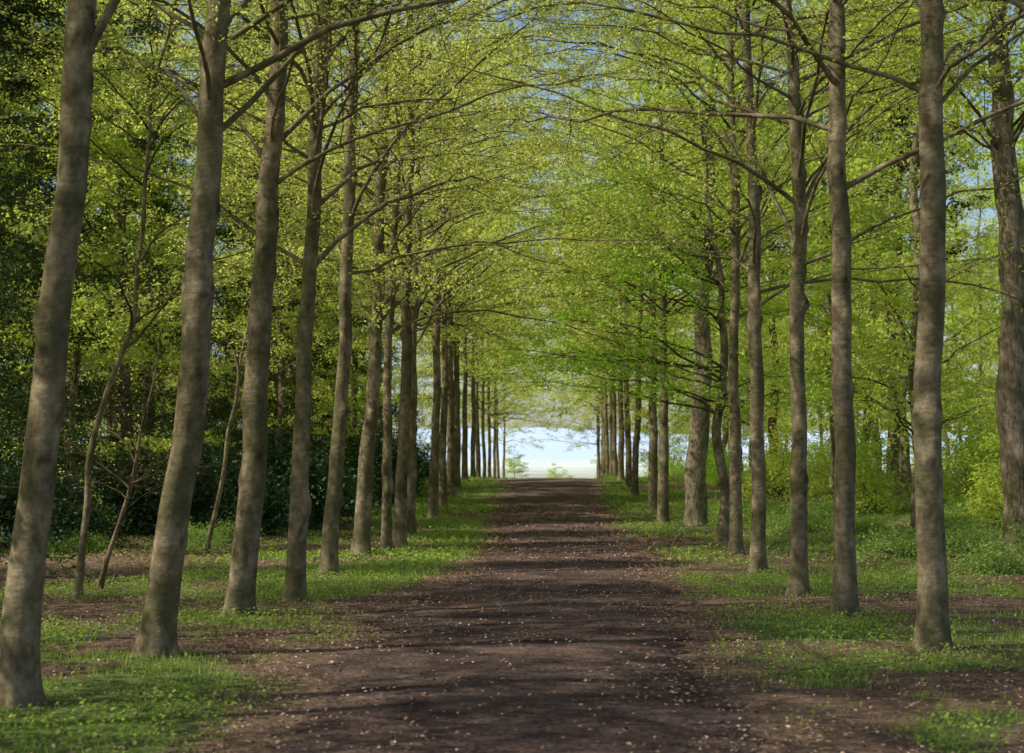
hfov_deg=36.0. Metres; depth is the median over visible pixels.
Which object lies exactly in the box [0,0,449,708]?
avenue tree
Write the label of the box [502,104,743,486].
avenue tree
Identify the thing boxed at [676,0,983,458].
woodland tree
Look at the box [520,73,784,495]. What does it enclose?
avenue tree
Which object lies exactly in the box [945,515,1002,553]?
bramble bush
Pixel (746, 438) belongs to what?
woodland tree
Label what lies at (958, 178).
woodland tree
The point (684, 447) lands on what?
woodland tree
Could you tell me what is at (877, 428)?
woodland tree
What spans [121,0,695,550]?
avenue tree
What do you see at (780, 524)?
bramble bush
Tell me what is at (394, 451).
rhododendron bush
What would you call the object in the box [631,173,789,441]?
woodland tree
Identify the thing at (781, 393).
woodland tree
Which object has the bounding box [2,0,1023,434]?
sky
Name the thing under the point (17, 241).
conifer tree
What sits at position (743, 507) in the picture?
bramble bush
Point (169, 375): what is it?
woodland tree
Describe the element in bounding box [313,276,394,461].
conifer tree
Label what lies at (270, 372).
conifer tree
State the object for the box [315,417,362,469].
understorey shrub
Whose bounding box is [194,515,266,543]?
bramble bush
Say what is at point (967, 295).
woodland tree
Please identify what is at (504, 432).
avenue tree
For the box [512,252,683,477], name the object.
avenue tree
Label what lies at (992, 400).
woodland tree
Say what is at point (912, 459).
understorey shrub
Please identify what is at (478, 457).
avenue tree
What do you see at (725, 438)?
woodland tree
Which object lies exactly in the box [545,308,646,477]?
avenue tree
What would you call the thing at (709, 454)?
understorey shrub
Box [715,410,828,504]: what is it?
understorey shrub
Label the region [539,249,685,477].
avenue tree
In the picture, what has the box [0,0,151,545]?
conifer tree
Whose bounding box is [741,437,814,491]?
understorey shrub
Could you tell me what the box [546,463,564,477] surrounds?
hedgerow tree
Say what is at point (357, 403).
woodland tree
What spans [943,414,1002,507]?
understorey shrub
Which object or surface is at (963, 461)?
understorey shrub
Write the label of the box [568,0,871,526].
oak tree
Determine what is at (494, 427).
avenue tree
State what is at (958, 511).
bramble bush
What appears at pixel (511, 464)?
hedgerow tree
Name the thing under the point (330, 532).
avenue tree
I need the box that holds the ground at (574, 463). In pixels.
[0,427,1023,752]
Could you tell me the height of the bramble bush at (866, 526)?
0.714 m
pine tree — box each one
[197,53,340,454]
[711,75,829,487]
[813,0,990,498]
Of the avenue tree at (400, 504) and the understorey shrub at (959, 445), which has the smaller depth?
the avenue tree at (400, 504)
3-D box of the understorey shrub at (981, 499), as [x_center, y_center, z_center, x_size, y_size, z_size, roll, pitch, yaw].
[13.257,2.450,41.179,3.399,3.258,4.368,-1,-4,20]
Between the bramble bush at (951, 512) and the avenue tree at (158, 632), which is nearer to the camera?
the avenue tree at (158, 632)
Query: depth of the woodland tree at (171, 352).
103.00 m
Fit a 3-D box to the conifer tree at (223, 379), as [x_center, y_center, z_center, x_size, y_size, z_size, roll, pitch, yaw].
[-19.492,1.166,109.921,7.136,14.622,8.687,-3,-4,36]
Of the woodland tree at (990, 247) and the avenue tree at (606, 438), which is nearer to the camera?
the woodland tree at (990, 247)
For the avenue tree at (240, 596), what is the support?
on the ground at (574, 463)
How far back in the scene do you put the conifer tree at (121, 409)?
44.93 m
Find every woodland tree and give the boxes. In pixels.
[0,0,215,505]
[0,6,117,413]
[0,15,98,471]
[1,243,39,433]
[13,0,297,493]
[27,167,218,469]
[37,8,260,514]
[82,197,210,438]
[90,227,237,443]
[132,297,214,447]
[143,238,225,440]
[156,35,382,458]
[163,5,398,442]
[283,206,392,443]
[330,198,432,446]
[350,201,441,435]
[358,253,470,453]
[604,302,694,466]
[608,293,710,470]
[621,3,866,442]
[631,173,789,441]
[632,51,825,472]
[642,158,817,455]
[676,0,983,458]
[680,0,1023,531]
[690,242,790,468]
[694,333,766,470]
[729,288,816,461]
[740,323,825,460]
[741,77,946,508]
[741,90,949,423]
[744,10,998,483]
[764,3,998,496]
[776,286,883,458]
[789,223,910,441]
[808,180,913,471]
[808,207,911,474]
[822,313,912,467]
[881,205,998,460]
[906,233,998,466]
[907,282,993,462]
[908,160,1001,471]
[945,157,1023,417]
[956,174,1023,449]
[960,268,999,447]
[961,111,1023,405]
[965,79,1023,450]
[975,44,1023,452]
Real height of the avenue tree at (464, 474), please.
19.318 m
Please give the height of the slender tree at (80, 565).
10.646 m
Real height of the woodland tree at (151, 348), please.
16.970 m
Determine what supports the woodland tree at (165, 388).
on the ground at (574, 463)
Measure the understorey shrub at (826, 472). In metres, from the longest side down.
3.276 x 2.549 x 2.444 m
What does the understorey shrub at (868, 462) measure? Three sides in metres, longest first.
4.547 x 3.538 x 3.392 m
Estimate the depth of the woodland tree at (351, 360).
95.27 m
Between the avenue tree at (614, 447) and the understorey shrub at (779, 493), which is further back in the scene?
the avenue tree at (614, 447)
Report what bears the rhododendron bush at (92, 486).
on the ground at (574, 463)
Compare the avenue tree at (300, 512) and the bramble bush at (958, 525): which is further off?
the bramble bush at (958, 525)
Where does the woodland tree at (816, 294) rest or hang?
on the ground at (574, 463)
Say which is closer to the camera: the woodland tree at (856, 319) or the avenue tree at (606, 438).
the woodland tree at (856, 319)
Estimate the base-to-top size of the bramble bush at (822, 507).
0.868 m
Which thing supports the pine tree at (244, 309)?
on the ground at (574, 463)
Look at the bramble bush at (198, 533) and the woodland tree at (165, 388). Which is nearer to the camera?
the bramble bush at (198, 533)
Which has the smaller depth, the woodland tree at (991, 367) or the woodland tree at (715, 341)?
the woodland tree at (715, 341)
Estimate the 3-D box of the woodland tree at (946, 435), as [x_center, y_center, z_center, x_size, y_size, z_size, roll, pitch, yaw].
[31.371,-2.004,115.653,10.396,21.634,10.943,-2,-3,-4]
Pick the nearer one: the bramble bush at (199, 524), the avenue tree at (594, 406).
the bramble bush at (199, 524)
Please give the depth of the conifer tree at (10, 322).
54.54 m
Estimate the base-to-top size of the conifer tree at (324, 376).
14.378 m
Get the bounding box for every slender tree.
[0,0,337,598]
[78,24,396,554]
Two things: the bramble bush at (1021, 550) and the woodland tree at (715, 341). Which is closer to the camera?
the bramble bush at (1021, 550)
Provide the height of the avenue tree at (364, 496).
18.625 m
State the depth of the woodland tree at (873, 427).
72.40 m
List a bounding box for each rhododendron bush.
[0,446,56,550]
[2,443,82,492]
[2,464,133,554]
[65,462,120,508]
[81,446,204,537]
[138,442,275,532]
[190,449,319,537]
[192,446,239,511]
[198,433,351,522]
[237,425,393,530]
[313,450,356,500]
[323,466,378,516]
[344,421,429,495]
[344,423,424,485]
[344,452,394,506]
[417,442,430,477]
[417,444,429,478]
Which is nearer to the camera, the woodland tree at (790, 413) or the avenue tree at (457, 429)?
the avenue tree at (457, 429)
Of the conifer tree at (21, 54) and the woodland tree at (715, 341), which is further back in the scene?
the woodland tree at (715, 341)
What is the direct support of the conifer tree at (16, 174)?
on the ground at (574, 463)
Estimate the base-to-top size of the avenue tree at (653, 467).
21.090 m
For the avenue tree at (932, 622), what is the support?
on the ground at (574, 463)
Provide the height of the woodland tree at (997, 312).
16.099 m
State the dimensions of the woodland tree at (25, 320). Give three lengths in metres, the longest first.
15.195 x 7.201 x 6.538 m
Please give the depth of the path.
12.67 m
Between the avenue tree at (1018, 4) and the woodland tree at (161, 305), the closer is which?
the avenue tree at (1018, 4)
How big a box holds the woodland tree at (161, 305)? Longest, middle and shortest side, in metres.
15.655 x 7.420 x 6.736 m
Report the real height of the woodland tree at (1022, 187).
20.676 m
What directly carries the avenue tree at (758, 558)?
on the ground at (574, 463)
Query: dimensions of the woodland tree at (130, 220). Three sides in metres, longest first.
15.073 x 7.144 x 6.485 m
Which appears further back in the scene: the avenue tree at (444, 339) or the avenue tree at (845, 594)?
the avenue tree at (444, 339)
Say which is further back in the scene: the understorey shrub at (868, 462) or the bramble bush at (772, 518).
the understorey shrub at (868, 462)
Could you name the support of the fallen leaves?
on the ground at (574, 463)
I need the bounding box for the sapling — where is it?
[15,288,268,588]
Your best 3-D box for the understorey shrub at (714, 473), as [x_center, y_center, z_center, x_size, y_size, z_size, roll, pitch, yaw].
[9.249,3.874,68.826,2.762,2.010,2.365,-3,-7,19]
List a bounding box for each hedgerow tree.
[501,445,529,478]
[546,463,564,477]
[561,469,572,477]
[590,440,617,475]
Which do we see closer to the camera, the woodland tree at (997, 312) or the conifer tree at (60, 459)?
the conifer tree at (60, 459)
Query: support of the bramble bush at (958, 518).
on the ground at (574, 463)
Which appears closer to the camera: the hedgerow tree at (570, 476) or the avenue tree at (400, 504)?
the avenue tree at (400, 504)
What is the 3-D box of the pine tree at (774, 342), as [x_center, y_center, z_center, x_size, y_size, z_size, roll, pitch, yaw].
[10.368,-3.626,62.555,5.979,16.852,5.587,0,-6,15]
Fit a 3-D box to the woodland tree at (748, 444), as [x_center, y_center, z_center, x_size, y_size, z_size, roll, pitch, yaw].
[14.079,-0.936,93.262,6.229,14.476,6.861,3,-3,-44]
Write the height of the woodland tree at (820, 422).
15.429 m
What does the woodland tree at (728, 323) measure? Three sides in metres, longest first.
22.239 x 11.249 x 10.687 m
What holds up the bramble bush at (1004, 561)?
on the ground at (574, 463)
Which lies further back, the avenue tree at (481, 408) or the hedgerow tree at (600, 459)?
the hedgerow tree at (600, 459)
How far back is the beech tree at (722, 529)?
33.19 m
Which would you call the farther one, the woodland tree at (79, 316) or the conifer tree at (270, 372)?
the conifer tree at (270, 372)
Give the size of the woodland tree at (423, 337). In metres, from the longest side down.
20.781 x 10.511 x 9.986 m
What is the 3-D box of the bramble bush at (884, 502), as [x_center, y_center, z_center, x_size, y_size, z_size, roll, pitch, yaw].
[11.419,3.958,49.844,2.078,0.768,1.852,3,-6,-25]
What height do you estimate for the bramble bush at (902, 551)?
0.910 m
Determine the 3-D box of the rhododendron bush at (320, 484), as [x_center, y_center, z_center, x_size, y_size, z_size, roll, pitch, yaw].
[-5.998,2.890,44.320,5.186,3.133,4.791,-4,-4,-13]
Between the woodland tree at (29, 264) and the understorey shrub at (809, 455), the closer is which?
the woodland tree at (29, 264)
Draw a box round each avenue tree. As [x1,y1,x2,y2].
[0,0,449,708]
[0,0,597,601]
[0,0,679,616]
[0,0,692,657]
[38,0,653,555]
[116,0,680,575]
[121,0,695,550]
[166,0,666,546]
[213,3,639,518]
[225,0,641,534]
[282,0,592,507]
[297,0,585,497]
[312,47,619,487]
[352,113,571,480]
[357,0,1023,596]
[374,0,1023,650]
[384,174,572,477]
[393,174,584,477]
[394,264,564,476]
[398,0,899,524]
[416,0,1023,572]
[416,283,571,477]
[419,288,581,477]
[423,0,999,554]
[451,0,1023,616]
[460,285,570,478]
[460,327,571,477]
[475,96,730,480]
[476,0,824,511]
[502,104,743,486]
[508,180,715,477]
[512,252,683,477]
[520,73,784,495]
[520,189,695,476]
[528,336,648,478]
[537,178,688,477]
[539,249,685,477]
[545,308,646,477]
[635,0,1023,19]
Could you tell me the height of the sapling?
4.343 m
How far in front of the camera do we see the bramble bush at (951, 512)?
41.57 m
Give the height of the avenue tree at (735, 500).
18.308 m
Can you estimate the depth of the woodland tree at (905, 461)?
58.97 m
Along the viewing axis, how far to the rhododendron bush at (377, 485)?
56.60 m
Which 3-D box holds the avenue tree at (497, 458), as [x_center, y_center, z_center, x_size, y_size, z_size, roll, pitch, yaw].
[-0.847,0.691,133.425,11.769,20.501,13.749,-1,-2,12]
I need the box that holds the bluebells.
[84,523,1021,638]
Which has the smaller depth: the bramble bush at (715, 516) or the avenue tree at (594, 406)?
the bramble bush at (715, 516)
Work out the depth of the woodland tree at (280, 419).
55.89 m
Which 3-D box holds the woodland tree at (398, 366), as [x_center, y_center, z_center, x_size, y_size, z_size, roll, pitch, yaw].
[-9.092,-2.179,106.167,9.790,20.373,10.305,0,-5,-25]
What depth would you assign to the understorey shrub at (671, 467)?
102.83 m
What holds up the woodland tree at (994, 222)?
on the ground at (574, 463)
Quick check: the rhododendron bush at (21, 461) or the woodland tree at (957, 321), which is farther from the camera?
the woodland tree at (957, 321)
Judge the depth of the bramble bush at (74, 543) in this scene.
30.92 m
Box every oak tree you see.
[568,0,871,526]
[712,0,1023,553]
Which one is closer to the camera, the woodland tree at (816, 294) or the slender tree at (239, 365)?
the slender tree at (239, 365)
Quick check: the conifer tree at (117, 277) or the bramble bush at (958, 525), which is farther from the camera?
the conifer tree at (117, 277)
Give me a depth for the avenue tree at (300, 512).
19.97 m
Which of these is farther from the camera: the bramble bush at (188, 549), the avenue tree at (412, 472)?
the avenue tree at (412, 472)
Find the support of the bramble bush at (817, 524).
on the ground at (574, 463)
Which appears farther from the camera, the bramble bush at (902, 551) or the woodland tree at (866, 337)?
the woodland tree at (866, 337)
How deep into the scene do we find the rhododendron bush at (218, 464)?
47.68 m
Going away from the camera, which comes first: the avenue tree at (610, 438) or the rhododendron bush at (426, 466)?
the rhododendron bush at (426, 466)
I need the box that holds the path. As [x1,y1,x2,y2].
[268,478,765,752]
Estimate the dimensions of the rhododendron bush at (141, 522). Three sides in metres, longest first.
4.113 x 3.799 x 2.484 m
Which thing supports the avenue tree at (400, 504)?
on the ground at (574, 463)
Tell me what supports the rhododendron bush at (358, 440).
on the ground at (574, 463)
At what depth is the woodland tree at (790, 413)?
115.56 m
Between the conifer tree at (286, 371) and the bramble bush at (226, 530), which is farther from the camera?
the conifer tree at (286, 371)
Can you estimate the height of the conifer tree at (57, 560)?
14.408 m
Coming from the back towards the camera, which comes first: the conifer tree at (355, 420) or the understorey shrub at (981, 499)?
the conifer tree at (355, 420)
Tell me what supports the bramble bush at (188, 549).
on the ground at (574, 463)
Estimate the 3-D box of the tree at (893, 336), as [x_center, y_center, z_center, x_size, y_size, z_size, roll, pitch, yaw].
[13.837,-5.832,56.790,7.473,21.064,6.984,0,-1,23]
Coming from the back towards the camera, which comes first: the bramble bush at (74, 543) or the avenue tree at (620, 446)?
the avenue tree at (620, 446)
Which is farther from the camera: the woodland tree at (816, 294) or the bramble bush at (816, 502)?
the woodland tree at (816, 294)
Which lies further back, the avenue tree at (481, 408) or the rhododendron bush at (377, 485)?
the avenue tree at (481, 408)
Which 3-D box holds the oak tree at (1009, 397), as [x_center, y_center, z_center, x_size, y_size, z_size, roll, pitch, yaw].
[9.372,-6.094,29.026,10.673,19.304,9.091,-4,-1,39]
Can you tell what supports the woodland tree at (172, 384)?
on the ground at (574, 463)
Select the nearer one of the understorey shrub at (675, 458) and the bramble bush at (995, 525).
the bramble bush at (995, 525)
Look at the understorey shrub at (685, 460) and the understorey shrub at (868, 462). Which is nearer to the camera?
the understorey shrub at (868, 462)
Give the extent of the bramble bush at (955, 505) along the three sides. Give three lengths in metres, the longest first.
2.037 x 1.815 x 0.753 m
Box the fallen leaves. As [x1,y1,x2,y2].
[0,494,1023,752]
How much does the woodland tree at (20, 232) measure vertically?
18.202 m
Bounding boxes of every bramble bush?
[47,524,121,554]
[142,518,232,547]
[152,537,216,555]
[191,520,217,534]
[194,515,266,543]
[707,494,770,517]
[708,500,750,521]
[745,498,859,535]
[749,495,790,514]
[766,512,788,526]
[767,515,809,530]
[768,490,833,517]
[789,497,832,519]
[831,508,906,535]
[855,493,906,509]
[855,518,975,561]
[944,493,974,513]
[944,506,970,523]
[944,508,997,531]
[945,503,989,521]
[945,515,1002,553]
[945,517,988,535]
[946,533,1023,575]
[975,512,1002,534]
[987,515,1023,556]
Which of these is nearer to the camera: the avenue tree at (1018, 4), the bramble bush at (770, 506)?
the avenue tree at (1018, 4)
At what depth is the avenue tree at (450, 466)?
61.91 m
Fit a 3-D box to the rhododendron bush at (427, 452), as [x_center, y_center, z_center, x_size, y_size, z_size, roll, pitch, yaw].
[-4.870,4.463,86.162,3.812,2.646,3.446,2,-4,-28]
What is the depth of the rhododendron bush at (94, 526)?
31.96 m
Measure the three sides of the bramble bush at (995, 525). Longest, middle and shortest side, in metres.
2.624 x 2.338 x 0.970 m
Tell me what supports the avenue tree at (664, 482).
on the ground at (574, 463)
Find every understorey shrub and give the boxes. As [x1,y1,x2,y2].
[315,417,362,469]
[641,453,677,475]
[643,438,686,476]
[670,434,728,475]
[679,439,727,479]
[706,442,748,485]
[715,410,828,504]
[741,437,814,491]
[807,434,827,469]
[808,434,872,494]
[810,416,886,488]
[812,431,911,515]
[898,388,1002,509]
[910,445,945,472]
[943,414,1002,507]
[944,421,983,471]
[952,429,1002,526]
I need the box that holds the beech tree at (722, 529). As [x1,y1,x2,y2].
[459,126,876,544]
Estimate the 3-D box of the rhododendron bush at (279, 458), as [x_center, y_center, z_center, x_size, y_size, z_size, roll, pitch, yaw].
[-7.102,3.096,46.693,4.780,2.887,4.416,2,-5,-22]
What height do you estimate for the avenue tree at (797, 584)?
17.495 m
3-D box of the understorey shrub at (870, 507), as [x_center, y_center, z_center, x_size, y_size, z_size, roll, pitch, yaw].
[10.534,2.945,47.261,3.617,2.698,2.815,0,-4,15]
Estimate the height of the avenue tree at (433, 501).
19.415 m
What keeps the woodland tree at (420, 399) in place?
on the ground at (574, 463)
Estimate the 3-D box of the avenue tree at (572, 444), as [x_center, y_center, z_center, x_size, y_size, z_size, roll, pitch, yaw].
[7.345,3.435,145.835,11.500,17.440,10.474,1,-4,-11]
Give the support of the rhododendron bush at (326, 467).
on the ground at (574, 463)
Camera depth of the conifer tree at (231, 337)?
73.68 m
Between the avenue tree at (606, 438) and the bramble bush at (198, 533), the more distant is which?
the avenue tree at (606, 438)
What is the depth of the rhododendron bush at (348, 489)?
50.66 m
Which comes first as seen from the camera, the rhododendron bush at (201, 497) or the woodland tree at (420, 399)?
the rhododendron bush at (201, 497)
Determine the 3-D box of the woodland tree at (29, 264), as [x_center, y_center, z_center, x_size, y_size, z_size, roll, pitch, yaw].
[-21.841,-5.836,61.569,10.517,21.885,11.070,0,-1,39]
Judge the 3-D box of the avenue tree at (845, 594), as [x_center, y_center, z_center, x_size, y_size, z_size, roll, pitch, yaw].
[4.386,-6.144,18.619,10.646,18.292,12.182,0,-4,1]
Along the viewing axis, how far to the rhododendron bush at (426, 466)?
77.44 m
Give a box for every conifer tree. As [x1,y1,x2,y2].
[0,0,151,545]
[0,0,206,498]
[0,0,267,519]
[0,2,146,535]
[0,47,82,493]
[0,101,83,465]
[0,107,85,442]
[0,218,99,585]
[15,135,210,483]
[137,154,290,475]
[150,1,358,470]
[164,74,355,455]
[204,57,379,470]
[209,313,243,455]
[231,169,383,468]
[290,115,432,464]
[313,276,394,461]
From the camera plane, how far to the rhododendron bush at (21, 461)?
39.20 m
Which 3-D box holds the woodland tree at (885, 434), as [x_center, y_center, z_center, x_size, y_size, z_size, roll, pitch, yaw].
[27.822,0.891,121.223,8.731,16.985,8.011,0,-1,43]
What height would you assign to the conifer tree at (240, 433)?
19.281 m
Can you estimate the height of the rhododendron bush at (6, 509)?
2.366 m
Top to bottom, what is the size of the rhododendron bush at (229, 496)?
2.361 m
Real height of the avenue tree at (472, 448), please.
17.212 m
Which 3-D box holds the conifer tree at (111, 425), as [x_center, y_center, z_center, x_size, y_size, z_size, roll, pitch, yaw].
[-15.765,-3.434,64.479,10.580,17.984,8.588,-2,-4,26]
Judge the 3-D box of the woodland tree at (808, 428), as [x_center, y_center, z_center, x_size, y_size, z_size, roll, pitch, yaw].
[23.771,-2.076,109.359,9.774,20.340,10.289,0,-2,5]
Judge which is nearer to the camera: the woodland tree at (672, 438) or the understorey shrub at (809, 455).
the understorey shrub at (809, 455)
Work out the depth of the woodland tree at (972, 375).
86.52 m

